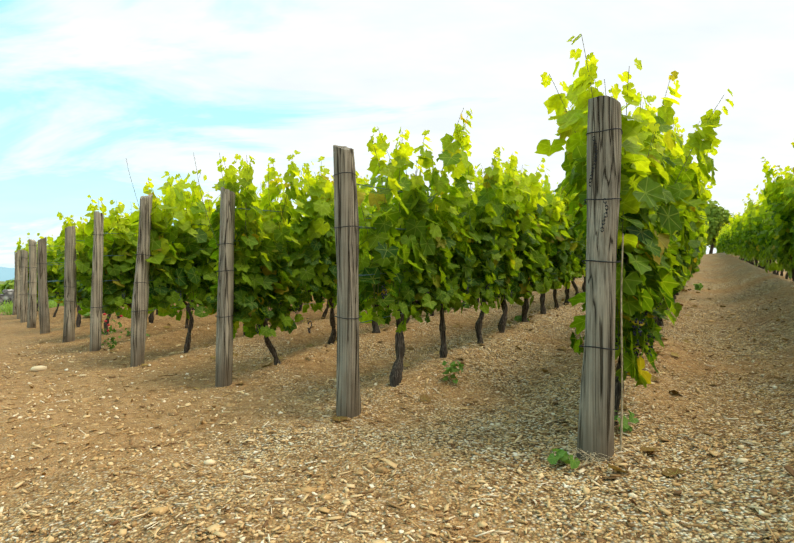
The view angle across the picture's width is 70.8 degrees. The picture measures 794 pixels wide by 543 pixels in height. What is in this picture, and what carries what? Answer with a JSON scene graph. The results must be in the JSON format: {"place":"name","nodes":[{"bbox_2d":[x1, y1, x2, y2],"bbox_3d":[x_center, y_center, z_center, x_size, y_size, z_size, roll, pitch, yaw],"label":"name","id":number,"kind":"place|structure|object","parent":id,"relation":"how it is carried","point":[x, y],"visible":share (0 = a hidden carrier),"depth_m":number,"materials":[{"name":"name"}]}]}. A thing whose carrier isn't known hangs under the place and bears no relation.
{"place":"outdoors","nodes":[
{"label":"outdoors","id":0,"kind":"place"},
{"bbox_2d":[0,267,14,280],"bbox_3d":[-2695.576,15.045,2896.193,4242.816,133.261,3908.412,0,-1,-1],"label":"hills","id":1,"kind":"structure","parent":0,"point":[6,273],"depth_m":3157.28,"materials":[{"name":"blue"}]},
{"bbox_2d":[0,298,77,314],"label":"grass","id":2,"kind":"structure","parent":0,"point":[8,307],"depth_m":20.88,"materials":[{"name":"green plant"}]},
{"bbox_2d":[0,252,793,542],"bbox_3d":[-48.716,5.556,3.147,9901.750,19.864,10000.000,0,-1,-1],"label":"ground","id":3,"kind":"structure","parent":0,"point":[732,282],"depth_m":4.16,"materials":[{"name":"brown soil"}]},
{"bbox_2d":[0,279,13,293],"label":"tree","id":4,"kind":"object","parent":3,"relation":"on","point":[8,284],"visible":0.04,"depth_m":58.73,"materials":[{"name":"green plant"}]},
{"bbox_2d":[0,289,60,304],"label":"stone wall","id":5,"kind":"structure","parent":3,"relation":"on","point":[8,294],"depth_m":26.04,"materials":[{"name":"grey stone"}]},
{"bbox_2d":[101,312,122,348],"bbox_3d":[-4.472,0.929,8.750,0.296,0.571,0.342,0,-1,-1],"label":"weed","id":6,"kind":"object","parent":3,"relation":"on","point":[113,338],"depth_m":8.72,"materials":[{"name":"green plant"}]},
{"bbox_2d":[0,355,457,531],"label":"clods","id":7,"kind":"object","parent":3,"relation":"on","point":[382,469],"visible":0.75,"depth_m":3.43,"materials":[{"name":"soil"}]},
{"bbox_2d":[12,95,621,460],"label":"posts","id":8,"kind":"object","parent":3,"relation":"on","point":[596,414],"visible":0.96,"depth_m":4.46,"materials":[{"name":"grey wood"}]},
{"bbox_2d":[28,184,586,322],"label":"trellis wires","id":9,"kind":"object","parent":8,"relation":"attached to","point":[268,275],"visible":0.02,"depth_m":6.79,"materials":[{"name":"grey metal"}]},
{"bbox_2d":[20,128,622,349],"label":"post wire wraps","id":10,"kind":"object","parent":8,"relation":"attached to","point":[618,261],"visible":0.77,"depth_m":3.33,"materials":[{"name":"grey metal"}]},
{"bbox_2d":[30,365,748,464],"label":"stones","id":11,"kind":"object","parent":3,"relation":"on","point":[213,462],"visible":0.83,"depth_m":3.54,"materials":[{"name":"beige stone"}]},
{"bbox_2d":[82,283,702,468],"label":"weeds","id":12,"kind":"object","parent":3,"relation":"on","point":[562,455],"visible":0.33,"depth_m":3.71,"materials":[{"name":"green plant"}]},
{"bbox_2d":[122,279,663,358],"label":"grapes","id":13,"kind":"object","parent":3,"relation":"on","point":[630,321],"visible":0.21,"depth_m":4.16,"materials":[{"name":"green food"}]},
{"bbox_2d":[0,295,793,542],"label":"chips","id":14,"kind":"object","parent":3,"relation":"on","point":[483,524],"visible":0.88,"depth_m":3.26,"materials":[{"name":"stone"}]},
{"bbox_2d":[0,305,793,542],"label":"pebbles","id":15,"kind":"object","parent":3,"relation":"on","point":[507,532],"visible":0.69,"depth_m":3.27,"materials":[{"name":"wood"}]},
{"bbox_2d":[0,286,793,542],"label":"stones","id":16,"kind":"object","parent":3,"relation":"on","point":[123,532],"visible":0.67,"depth_m":3.32,"materials":[{"name":"beige gravel"}]},
{"bbox_2d":[37,255,793,425],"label":"vine trunks","id":17,"kind":"object","parent":3,"relation":"on","point":[395,377],"visible":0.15,"depth_m":7.55,"materials":[{"name":"brown plant"}]},
{"bbox_2d":[15,170,793,299],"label":"leaves","id":18,"kind":"object","parent":17,"relation":"attached to","point":[749,235],"visible":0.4,"depth_m":18.48,"materials":[{"name":"green plant"}]},
{"bbox_2d":[52,135,793,320],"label":"leaves","id":19,"kind":"object","parent":17,"relation":"attached to","point":[536,251],"visible":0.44,"depth_m":8.90,"materials":[{"name":"green plant"}]},
{"bbox_2d":[62,34,793,344],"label":"vine shoots","id":20,"kind":"object","parent":17,"relation":"attached to","point":[619,342],"visible":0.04,"depth_m":6.01,"materials":[{"name":"green plant"}]},
{"bbox_2d":[208,34,733,387],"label":"leaves","id":21,"kind":"object","parent":17,"relation":"attached to","point":[656,240],"visible":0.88,"depth_m":5.45,"materials":[{"name":"green plant"}]},
{"bbox_2d":[101,285,740,475],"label":"dead leaves","id":22,"kind":"object","parent":3,"relation":"on","point":[671,471],"visible":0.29,"depth_m":5.64,"materials":[{"name":"brown plant"}]},
{"bbox_2d":[559,433,636,465],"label":"dry grass","id":23,"kind":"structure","parent":3,"relation":"on","point":[574,453],"depth_m":3.20,"materials":[{"name":"plant"}]},
{"bbox_2d":[619,233,623,451],"bbox_3d":[1.365,0.453,3.393,0.046,1.371,0.016,0,-1,-30],"label":"stake","id":24,"kind":"object","parent":3,"relation":"on","point":[621,421],"visible":0.96,"depth_m":3.39,"materials":[{"name":"wood"}]},
{"bbox_2d":[705,199,734,253],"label":"crest tree","id":25,"kind":"object","parent":3,"relation":"on","point":[717,218],"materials":[{"name":"green plant"}]},
{"bbox_2d":[0,0,793,267],"label":"sky","id":26,"kind":"structure","parent":0,"point":[88,88],"materials":[{"name":"white"}]}
]}

